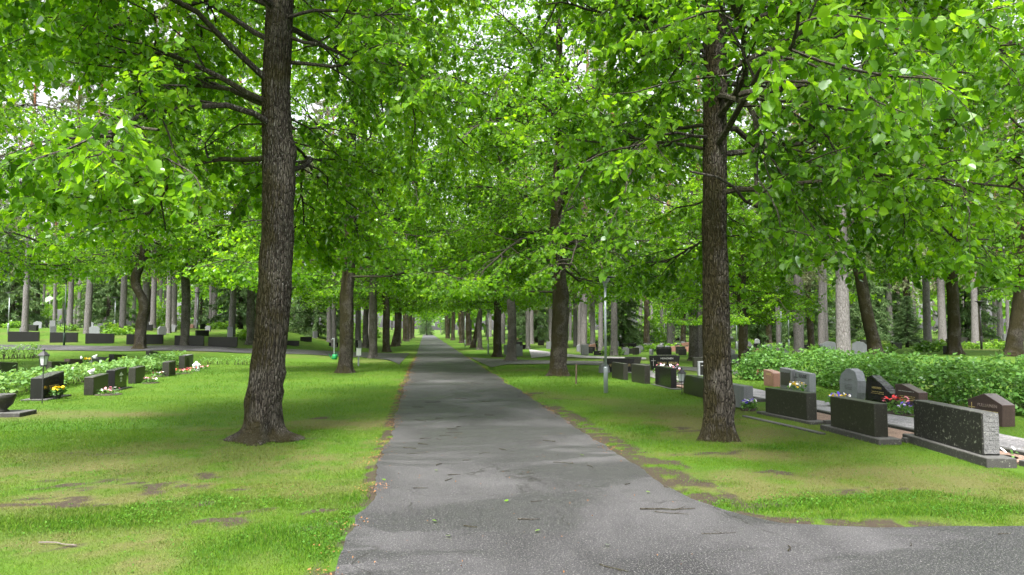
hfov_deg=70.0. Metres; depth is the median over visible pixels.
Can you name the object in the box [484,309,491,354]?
street lamp
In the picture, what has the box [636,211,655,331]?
pine tree
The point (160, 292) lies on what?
pine tree
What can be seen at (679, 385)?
grave bed
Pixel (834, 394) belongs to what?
flower bed
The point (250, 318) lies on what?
lime tree
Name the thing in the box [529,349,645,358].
gravel path
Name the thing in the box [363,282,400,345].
lime tree
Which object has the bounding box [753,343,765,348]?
gravestone
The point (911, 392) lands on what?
gravestone
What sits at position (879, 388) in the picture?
gravestone
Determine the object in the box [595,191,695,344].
lime tree
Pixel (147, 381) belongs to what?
flower bed
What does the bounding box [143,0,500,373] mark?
lime tree
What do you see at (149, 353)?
gravestone
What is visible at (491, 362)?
cross path
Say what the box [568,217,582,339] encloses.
pine tree
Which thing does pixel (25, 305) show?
pine tree
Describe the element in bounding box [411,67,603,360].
lime tree
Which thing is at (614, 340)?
pine tree
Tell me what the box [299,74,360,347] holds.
pine tree
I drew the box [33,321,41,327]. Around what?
gravestone
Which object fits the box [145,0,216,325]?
pine tree
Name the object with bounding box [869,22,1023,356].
lime tree
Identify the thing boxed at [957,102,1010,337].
pine tree
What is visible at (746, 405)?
flower bed
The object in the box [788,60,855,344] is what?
pine tree
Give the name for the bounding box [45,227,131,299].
lime tree
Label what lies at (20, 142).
pine tree
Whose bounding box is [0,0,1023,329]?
sky
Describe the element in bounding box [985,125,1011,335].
pine tree
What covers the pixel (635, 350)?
gravestone
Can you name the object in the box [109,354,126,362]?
gravestone
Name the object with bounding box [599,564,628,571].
fallen twig
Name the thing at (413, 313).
lime tree
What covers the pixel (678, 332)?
spruce tree
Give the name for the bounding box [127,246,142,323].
pine tree
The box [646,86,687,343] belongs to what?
pine tree
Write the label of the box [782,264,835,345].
spruce tree
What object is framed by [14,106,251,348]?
lime tree
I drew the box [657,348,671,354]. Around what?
gravestone
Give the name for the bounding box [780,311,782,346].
street lamp
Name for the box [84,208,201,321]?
lime tree
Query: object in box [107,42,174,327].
pine tree
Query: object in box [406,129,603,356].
lime tree
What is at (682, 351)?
gravestone
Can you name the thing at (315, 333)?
gravestone
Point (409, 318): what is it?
lime tree
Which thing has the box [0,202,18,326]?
spruce tree
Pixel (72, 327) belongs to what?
shrub
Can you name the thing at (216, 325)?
shrub
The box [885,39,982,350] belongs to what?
pine tree
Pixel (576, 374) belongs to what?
wooden stake
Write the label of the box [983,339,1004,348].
shrub
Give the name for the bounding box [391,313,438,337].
lime tree
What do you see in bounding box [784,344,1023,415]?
hedge
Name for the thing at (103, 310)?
spruce tree
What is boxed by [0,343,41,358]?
hedge
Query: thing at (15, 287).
spruce tree
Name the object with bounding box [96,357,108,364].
gravestone
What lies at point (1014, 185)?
pine tree
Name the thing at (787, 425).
stone kerb
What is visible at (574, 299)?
lime tree
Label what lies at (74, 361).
gravestone
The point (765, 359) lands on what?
shrub
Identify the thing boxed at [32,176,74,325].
pine tree
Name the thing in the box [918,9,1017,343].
pine tree
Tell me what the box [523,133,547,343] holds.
pine tree
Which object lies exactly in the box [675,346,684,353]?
gravestone
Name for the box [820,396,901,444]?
gravestone
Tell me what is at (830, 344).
gravestone
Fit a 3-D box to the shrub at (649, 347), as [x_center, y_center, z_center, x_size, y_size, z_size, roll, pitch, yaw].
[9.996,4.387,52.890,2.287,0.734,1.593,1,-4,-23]
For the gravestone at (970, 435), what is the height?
0.690 m
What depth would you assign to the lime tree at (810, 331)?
51.69 m
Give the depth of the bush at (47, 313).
82.22 m
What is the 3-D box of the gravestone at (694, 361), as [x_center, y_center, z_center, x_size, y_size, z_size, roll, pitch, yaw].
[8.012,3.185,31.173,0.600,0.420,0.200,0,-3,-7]
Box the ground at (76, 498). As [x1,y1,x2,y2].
[0,324,1023,574]
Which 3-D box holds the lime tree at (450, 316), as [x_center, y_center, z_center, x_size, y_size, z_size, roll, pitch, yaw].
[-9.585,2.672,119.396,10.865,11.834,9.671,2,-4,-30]
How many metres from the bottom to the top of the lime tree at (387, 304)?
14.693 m
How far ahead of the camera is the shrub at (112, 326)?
49.53 m
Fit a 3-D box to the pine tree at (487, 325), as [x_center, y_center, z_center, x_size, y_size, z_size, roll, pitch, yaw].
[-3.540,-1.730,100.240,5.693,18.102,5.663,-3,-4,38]
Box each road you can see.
[335,335,802,574]
[667,486,1023,574]
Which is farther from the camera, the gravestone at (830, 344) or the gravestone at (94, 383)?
the gravestone at (830, 344)
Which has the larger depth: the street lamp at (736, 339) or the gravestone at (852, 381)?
the street lamp at (736, 339)
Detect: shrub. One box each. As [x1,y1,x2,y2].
[1,320,20,327]
[56,323,78,330]
[98,322,133,330]
[101,326,134,334]
[160,320,180,328]
[206,321,237,328]
[232,329,246,339]
[601,345,623,354]
[638,343,657,350]
[732,343,803,380]
[882,343,897,351]
[912,338,946,351]
[961,341,987,348]
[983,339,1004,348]
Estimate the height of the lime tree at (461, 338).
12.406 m
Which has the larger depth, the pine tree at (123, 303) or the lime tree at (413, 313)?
the lime tree at (413, 313)
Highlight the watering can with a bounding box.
[329,354,337,359]
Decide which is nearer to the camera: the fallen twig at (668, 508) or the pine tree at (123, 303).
the fallen twig at (668, 508)
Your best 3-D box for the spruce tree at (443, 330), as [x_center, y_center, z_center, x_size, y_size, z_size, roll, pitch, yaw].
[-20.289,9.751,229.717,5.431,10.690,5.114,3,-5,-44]
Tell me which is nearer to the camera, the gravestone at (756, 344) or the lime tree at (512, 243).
the lime tree at (512, 243)
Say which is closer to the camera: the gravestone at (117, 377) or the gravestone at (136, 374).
the gravestone at (117, 377)
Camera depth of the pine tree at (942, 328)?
49.84 m
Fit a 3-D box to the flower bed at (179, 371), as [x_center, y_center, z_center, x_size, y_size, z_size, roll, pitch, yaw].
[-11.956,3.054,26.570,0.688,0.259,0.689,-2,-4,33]
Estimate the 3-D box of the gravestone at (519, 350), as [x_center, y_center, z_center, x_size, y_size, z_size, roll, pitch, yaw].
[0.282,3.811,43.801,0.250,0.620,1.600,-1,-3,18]
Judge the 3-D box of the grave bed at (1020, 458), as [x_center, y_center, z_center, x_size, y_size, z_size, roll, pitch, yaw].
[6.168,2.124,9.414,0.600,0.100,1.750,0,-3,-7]
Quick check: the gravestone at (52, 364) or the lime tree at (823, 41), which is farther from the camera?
the gravestone at (52, 364)
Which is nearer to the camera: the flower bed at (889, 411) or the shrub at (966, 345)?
the flower bed at (889, 411)
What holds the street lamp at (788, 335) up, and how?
on the ground at (76, 498)
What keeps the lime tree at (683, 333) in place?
on the ground at (76, 498)
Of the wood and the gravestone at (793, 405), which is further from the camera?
the wood
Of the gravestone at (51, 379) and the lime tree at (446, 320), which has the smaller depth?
the gravestone at (51, 379)
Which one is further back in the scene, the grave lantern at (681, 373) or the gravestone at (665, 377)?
the gravestone at (665, 377)
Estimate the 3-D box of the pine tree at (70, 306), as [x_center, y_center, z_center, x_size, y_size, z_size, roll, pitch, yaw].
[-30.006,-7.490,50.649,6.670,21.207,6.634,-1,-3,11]
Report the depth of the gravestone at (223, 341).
40.09 m
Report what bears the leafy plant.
on the grave bed at (1020, 458)
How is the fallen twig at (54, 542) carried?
on the ground at (76, 498)
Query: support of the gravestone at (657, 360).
on the ground at (76, 498)
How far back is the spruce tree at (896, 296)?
60.70 m
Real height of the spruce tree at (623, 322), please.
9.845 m
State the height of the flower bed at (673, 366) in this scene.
0.621 m
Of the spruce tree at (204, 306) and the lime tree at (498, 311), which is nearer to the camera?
the lime tree at (498, 311)
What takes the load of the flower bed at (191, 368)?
on the ground at (76, 498)
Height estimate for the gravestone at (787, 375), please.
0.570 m
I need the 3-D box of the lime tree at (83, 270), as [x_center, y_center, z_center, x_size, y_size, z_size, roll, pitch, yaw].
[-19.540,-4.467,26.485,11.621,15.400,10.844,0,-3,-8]
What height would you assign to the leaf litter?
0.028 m
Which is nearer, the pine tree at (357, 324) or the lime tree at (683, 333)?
the pine tree at (357, 324)
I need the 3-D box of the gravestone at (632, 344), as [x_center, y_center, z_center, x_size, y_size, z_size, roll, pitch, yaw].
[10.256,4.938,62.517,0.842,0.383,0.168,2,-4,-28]
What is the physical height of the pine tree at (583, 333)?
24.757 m
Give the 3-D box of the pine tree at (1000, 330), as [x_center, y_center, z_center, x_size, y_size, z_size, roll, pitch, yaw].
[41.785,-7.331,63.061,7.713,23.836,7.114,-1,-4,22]
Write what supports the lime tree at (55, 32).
on the ground at (76, 498)
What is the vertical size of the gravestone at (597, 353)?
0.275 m
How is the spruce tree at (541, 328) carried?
on the ground at (76, 498)
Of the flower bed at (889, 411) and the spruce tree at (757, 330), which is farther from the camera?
the spruce tree at (757, 330)
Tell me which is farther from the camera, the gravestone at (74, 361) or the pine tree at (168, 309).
the pine tree at (168, 309)
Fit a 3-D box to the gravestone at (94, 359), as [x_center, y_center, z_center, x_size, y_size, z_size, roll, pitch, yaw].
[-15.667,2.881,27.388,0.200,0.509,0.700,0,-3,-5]
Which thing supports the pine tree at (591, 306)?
on the ground at (76, 498)
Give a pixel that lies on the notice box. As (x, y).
(358, 352)
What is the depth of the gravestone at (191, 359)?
30.32 m
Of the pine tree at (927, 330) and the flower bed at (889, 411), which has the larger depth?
the pine tree at (927, 330)
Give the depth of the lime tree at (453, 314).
108.25 m
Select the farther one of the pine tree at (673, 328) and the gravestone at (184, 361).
the pine tree at (673, 328)
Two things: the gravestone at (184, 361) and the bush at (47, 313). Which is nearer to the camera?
the gravestone at (184, 361)
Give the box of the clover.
[0,417,1023,574]
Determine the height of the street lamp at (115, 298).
2.415 m
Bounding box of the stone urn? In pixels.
[0,393,36,417]
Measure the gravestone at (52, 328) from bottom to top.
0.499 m
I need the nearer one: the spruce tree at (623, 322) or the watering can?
the watering can
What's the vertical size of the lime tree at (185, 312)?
17.521 m
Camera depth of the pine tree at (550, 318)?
61.77 m
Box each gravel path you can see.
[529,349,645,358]
[629,371,1023,450]
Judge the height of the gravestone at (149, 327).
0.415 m
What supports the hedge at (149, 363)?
on the ground at (76, 498)
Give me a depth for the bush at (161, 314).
71.40 m
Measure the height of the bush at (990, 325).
3.412 m
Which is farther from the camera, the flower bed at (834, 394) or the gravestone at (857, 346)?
the gravestone at (857, 346)
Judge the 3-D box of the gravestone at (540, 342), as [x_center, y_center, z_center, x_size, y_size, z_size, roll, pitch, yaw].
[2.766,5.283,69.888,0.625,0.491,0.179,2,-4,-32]
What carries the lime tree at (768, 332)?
on the ground at (76, 498)
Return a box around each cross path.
[0,344,408,363]
[470,357,737,373]
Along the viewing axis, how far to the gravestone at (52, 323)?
54.56 m
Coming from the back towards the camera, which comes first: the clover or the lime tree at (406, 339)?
the lime tree at (406, 339)
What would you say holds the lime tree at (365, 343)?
on the ground at (76, 498)
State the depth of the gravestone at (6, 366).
19.70 m
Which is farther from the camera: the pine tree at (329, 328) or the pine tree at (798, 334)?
the pine tree at (329, 328)
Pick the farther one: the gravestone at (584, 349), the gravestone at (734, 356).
the gravestone at (584, 349)
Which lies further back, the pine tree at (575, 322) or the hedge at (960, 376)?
the pine tree at (575, 322)
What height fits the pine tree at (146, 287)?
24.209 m
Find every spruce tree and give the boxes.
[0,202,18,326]
[0,204,59,327]
[73,228,137,327]
[190,284,218,323]
[198,194,257,328]
[288,168,339,342]
[418,316,434,334]
[440,311,450,334]
[505,304,543,339]
[516,245,548,341]
[597,267,643,345]
[666,308,688,337]
[730,264,765,339]
[731,207,787,343]
[772,278,815,339]
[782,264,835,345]
[828,246,899,341]
[851,223,908,339]
[886,295,922,346]
[933,237,1001,340]
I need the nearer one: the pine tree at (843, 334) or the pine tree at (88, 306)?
the pine tree at (843, 334)
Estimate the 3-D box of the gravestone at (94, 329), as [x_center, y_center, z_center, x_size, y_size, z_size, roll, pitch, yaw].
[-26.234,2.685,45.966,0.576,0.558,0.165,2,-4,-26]
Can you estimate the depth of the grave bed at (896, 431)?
11.25 m
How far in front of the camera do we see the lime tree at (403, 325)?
105.49 m
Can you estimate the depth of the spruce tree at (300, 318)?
61.02 m
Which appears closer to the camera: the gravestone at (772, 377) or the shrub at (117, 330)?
the gravestone at (772, 377)
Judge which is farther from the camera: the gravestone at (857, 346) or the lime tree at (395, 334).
the lime tree at (395, 334)
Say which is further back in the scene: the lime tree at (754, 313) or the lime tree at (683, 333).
the lime tree at (683, 333)
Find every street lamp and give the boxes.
[5,292,12,333]
[63,277,67,344]
[112,297,119,323]
[194,292,200,328]
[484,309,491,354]
[595,276,614,392]
[735,312,737,350]
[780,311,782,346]
[788,310,789,348]
[974,301,985,348]
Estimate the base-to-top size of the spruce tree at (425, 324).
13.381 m
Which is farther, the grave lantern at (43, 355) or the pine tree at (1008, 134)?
the pine tree at (1008, 134)
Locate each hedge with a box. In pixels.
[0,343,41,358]
[0,350,186,393]
[199,355,249,364]
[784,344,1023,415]
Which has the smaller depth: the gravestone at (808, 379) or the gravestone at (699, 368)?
the gravestone at (808, 379)
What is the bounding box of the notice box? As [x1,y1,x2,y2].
[356,348,360,365]
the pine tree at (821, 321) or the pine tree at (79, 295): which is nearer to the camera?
the pine tree at (821, 321)
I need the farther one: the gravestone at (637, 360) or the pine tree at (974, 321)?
the pine tree at (974, 321)
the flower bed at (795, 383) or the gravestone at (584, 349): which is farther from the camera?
the gravestone at (584, 349)
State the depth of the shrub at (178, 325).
54.53 m
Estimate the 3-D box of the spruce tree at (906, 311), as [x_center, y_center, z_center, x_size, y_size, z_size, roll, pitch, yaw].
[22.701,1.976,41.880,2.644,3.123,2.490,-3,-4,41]
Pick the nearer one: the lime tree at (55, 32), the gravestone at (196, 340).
the lime tree at (55, 32)
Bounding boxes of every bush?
[17,302,59,324]
[156,297,180,326]
[353,316,381,338]
[568,318,589,337]
[632,311,675,344]
[947,312,996,337]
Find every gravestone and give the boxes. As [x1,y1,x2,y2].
[0,362,17,388]
[8,331,39,341]
[21,371,70,400]
[29,325,38,330]
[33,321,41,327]
[46,361,70,368]
[49,321,55,328]
[50,326,55,331]
[50,332,77,342]
[64,359,83,369]
[84,373,107,394]
[85,333,114,343]
[87,358,100,362]
[89,326,99,332]
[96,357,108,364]
[106,367,131,390]
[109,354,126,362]
[126,334,163,343]
[128,366,144,383]
[146,351,157,357]
[147,325,152,330]
[157,326,166,334]
[162,360,175,375]
[171,325,176,331]
[174,335,204,345]
[179,355,189,368]
[186,354,192,365]
[195,330,208,335]
[208,337,237,346]
[227,327,234,336]
[287,341,298,345]
[300,337,311,341]
[312,331,317,337]
[358,340,361,349]
[504,344,519,354]
[516,346,522,355]
[538,340,543,344]
[546,342,550,348]
[581,344,588,354]
[594,351,602,354]
[599,362,609,372]
[603,358,633,371]
[612,362,627,379]
[622,347,628,354]
[625,357,641,363]
[628,343,636,347]
[631,364,649,383]
[632,347,638,354]
[649,355,679,369]
[651,366,681,389]
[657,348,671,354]
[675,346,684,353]
[678,349,686,354]
[683,375,703,397]
[692,357,702,366]
[697,361,702,375]
[731,354,737,362]
[733,383,752,407]
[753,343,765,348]
[757,387,823,424]
[763,369,779,386]
[780,367,797,389]
[794,371,815,392]
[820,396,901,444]
[821,341,835,354]
[839,368,865,399]
[852,341,866,353]
[865,375,895,406]
[891,343,901,348]
[895,384,927,409]
[902,400,1016,467]
[968,393,1014,426]
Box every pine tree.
[0,3,84,331]
[0,105,15,260]
[3,136,45,296]
[16,45,113,330]
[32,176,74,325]
[33,222,58,316]
[42,7,130,333]
[57,228,97,323]
[93,11,153,328]
[104,4,172,324]
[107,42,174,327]
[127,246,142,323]
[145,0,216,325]
[153,32,199,332]
[158,242,164,318]
[180,122,228,327]
[194,210,223,320]
[197,210,218,322]
[205,9,261,334]
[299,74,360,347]
[304,84,358,342]
[337,114,377,344]
[486,312,491,339]
[493,102,547,348]
[493,158,513,343]
[517,58,588,341]
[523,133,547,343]
[544,196,594,344]
[548,6,638,352]
[568,16,663,355]
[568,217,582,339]
[569,287,598,345]
[571,110,618,343]
[572,70,643,350]
[636,152,679,335]
[636,169,661,337]
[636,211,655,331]
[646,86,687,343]
[647,5,758,356]
[653,170,686,341]
[731,72,808,350]
[738,1,834,353]
[759,29,933,354]
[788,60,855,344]
[800,114,852,341]
[865,103,906,339]
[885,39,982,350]
[892,120,969,342]
[910,282,936,318]
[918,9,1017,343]
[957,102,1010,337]
[965,120,1022,338]
[980,48,1023,294]
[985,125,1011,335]
[994,19,1023,239]
[1003,141,1008,333]
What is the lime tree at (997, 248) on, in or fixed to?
on the ground at (76, 498)
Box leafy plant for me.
[1000,446,1023,464]
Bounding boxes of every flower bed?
[95,387,122,395]
[141,377,159,383]
[151,371,166,376]
[175,368,193,373]
[183,367,198,371]
[653,363,679,382]
[739,398,757,410]
[787,381,807,390]
[824,391,850,406]
[882,395,909,413]
[892,401,913,416]
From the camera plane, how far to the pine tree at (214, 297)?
65.89 m
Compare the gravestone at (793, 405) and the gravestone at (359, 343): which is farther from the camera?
the gravestone at (359, 343)
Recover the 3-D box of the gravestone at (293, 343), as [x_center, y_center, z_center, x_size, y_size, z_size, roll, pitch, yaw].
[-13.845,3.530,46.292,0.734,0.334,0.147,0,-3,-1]
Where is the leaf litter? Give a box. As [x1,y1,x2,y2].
[307,356,672,574]
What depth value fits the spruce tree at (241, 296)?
57.29 m
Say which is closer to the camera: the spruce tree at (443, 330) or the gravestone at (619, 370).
the gravestone at (619, 370)
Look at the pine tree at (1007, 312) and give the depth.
79.83 m
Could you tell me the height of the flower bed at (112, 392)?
0.275 m
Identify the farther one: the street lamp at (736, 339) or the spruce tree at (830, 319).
the spruce tree at (830, 319)
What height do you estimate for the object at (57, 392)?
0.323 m
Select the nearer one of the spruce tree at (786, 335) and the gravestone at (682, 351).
the gravestone at (682, 351)
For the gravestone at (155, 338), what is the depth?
39.83 m
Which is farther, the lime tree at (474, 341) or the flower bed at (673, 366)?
the lime tree at (474, 341)
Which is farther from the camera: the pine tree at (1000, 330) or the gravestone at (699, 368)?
the pine tree at (1000, 330)
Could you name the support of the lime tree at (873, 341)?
on the ground at (76, 498)
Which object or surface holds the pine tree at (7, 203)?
on the ground at (76, 498)
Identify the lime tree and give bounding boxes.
[0,0,508,445]
[0,4,145,285]
[0,175,85,320]
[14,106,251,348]
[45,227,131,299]
[73,33,299,345]
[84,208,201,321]
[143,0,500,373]
[158,76,344,345]
[177,258,228,322]
[292,113,485,358]
[300,148,456,351]
[306,195,421,347]
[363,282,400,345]
[377,306,423,340]
[378,307,443,343]
[379,306,435,341]
[381,245,430,346]
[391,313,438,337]
[392,311,442,339]
[395,0,737,376]
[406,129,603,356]
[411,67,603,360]
[421,311,476,338]
[422,310,483,339]
[425,313,455,337]
[426,258,493,342]
[429,196,539,349]
[429,309,477,339]
[435,219,493,345]
[440,299,506,347]
[445,312,456,338]
[500,0,1023,442]
[529,201,624,347]
[589,70,807,360]
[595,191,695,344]
[643,137,831,365]
[650,222,731,342]
[672,257,782,315]
[730,228,816,342]
[744,74,1013,354]
[752,245,884,346]
[811,0,1023,354]
[833,170,969,338]
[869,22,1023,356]
[907,217,1016,341]
[963,187,1020,296]
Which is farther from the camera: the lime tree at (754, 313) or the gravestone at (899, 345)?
the lime tree at (754, 313)
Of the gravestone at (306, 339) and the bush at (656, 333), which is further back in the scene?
the bush at (656, 333)
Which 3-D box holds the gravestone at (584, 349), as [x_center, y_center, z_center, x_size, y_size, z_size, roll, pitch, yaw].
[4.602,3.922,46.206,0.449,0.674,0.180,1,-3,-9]
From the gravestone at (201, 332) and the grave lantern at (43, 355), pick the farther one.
the gravestone at (201, 332)
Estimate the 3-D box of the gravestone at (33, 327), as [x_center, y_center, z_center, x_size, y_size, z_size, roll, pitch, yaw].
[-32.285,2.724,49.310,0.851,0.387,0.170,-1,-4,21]
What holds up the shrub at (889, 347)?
on the ground at (76, 498)
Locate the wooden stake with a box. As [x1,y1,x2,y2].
[575,364,576,383]
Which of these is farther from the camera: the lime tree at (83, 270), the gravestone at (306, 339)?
the gravestone at (306, 339)
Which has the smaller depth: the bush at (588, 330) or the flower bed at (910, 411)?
the flower bed at (910, 411)
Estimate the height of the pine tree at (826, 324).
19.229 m
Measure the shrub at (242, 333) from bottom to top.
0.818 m
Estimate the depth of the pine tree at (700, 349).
37.75 m
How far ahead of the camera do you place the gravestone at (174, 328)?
49.21 m
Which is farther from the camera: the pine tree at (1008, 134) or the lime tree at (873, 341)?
the pine tree at (1008, 134)
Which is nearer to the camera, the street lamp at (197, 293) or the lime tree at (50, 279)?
the street lamp at (197, 293)
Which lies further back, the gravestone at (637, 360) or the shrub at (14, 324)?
the shrub at (14, 324)
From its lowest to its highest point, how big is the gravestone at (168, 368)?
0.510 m
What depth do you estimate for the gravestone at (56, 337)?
40.37 m
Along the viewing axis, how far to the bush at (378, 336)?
84.33 m
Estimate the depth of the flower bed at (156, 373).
24.89 m
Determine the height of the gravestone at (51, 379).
0.679 m
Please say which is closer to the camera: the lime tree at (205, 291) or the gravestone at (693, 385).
the gravestone at (693, 385)
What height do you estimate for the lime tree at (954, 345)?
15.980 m
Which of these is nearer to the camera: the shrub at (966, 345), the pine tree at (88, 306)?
the shrub at (966, 345)
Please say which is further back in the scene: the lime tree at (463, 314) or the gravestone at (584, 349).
the lime tree at (463, 314)
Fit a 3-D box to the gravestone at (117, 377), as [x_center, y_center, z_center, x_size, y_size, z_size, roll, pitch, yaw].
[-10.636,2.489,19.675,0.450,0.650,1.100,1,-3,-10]
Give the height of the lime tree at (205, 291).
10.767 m
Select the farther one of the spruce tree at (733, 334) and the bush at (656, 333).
the spruce tree at (733, 334)
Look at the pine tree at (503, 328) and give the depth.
79.67 m
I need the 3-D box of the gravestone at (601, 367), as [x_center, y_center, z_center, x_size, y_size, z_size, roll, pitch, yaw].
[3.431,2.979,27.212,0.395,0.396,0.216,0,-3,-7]
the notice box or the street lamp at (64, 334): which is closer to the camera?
the notice box
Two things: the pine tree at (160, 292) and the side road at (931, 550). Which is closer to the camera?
the side road at (931, 550)
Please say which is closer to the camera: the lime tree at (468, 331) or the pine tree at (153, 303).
the pine tree at (153, 303)
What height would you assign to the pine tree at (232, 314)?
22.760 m
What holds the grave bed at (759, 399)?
on the ground at (76, 498)
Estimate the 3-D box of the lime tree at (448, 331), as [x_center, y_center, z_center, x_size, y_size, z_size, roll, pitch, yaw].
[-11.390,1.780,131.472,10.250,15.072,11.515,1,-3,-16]
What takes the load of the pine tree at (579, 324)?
on the ground at (76, 498)
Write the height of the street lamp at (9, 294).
2.715 m
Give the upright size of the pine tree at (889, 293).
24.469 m
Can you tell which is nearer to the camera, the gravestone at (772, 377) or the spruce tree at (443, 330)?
the gravestone at (772, 377)
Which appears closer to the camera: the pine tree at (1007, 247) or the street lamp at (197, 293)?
the street lamp at (197, 293)
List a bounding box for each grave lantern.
[37,349,49,402]
[192,361,199,370]
[677,367,685,384]
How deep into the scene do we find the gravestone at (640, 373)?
21.74 m
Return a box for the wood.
[16,224,1011,337]
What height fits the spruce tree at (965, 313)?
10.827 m
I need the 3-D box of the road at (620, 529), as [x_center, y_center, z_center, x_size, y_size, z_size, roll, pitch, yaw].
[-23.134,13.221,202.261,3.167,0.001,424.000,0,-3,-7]
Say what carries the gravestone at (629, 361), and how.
on the ground at (76, 498)
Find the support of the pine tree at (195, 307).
on the ground at (76, 498)
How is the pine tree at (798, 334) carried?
on the ground at (76, 498)
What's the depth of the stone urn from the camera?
13.47 m
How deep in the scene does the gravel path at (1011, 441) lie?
12.64 m
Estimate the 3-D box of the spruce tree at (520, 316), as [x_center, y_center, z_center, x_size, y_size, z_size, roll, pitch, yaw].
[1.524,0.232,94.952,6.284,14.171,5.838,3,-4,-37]
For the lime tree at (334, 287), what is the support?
on the ground at (76, 498)
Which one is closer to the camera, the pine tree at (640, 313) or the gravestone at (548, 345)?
the gravestone at (548, 345)
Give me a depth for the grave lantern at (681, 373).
17.96 m
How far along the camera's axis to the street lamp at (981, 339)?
37.91 m
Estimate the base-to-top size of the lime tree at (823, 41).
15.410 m
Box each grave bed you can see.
[677,383,682,388]
[753,396,765,401]
[817,409,830,424]
[888,423,913,442]
[1000,446,1023,466]
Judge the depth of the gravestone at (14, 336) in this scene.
40.66 m
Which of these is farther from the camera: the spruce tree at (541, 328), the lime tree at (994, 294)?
the spruce tree at (541, 328)
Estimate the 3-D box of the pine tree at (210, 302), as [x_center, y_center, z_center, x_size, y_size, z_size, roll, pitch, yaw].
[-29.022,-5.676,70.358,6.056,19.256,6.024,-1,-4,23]
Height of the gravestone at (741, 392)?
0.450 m
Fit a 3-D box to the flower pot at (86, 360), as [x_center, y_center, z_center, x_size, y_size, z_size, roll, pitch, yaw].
[-15.392,2.690,26.494,0.309,0.329,0.316,-3,-4,41]
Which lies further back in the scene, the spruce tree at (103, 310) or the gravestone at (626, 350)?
the spruce tree at (103, 310)
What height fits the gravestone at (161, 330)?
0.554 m
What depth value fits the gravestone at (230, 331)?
45.82 m
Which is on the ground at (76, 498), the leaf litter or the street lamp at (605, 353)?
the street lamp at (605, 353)
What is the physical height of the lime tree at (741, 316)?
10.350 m
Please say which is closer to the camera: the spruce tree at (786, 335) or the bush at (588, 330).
the spruce tree at (786, 335)
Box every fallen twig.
[38,541,73,544]
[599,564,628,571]
[640,506,694,509]
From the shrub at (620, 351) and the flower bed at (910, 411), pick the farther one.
the shrub at (620, 351)
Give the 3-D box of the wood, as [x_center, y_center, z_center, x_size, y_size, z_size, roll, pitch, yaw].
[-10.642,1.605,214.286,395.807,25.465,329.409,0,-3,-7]
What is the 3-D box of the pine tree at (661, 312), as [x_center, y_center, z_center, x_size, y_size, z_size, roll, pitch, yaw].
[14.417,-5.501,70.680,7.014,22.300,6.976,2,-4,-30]
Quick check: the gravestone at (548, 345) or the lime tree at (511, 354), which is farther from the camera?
the gravestone at (548, 345)
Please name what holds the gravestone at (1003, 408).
on the ground at (76, 498)
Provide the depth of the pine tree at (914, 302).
89.89 m
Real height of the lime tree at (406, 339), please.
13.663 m
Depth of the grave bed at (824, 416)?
13.19 m
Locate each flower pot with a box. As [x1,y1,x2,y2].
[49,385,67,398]
[83,357,91,363]
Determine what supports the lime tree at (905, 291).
on the ground at (76, 498)
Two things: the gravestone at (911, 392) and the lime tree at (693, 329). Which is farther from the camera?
the lime tree at (693, 329)
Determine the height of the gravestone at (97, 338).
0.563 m
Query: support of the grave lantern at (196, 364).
on the ground at (76, 498)
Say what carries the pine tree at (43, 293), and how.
on the ground at (76, 498)
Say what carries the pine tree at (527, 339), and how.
on the ground at (76, 498)
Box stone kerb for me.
[742,415,825,434]
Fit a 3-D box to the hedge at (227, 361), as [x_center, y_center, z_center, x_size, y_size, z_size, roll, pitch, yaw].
[-12.321,3.142,31.529,2.223,0.449,0.639,1,-3,-12]
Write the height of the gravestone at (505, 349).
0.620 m
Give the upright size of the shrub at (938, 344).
0.735 m
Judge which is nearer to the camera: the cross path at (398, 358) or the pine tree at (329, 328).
the cross path at (398, 358)
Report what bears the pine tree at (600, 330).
on the ground at (76, 498)

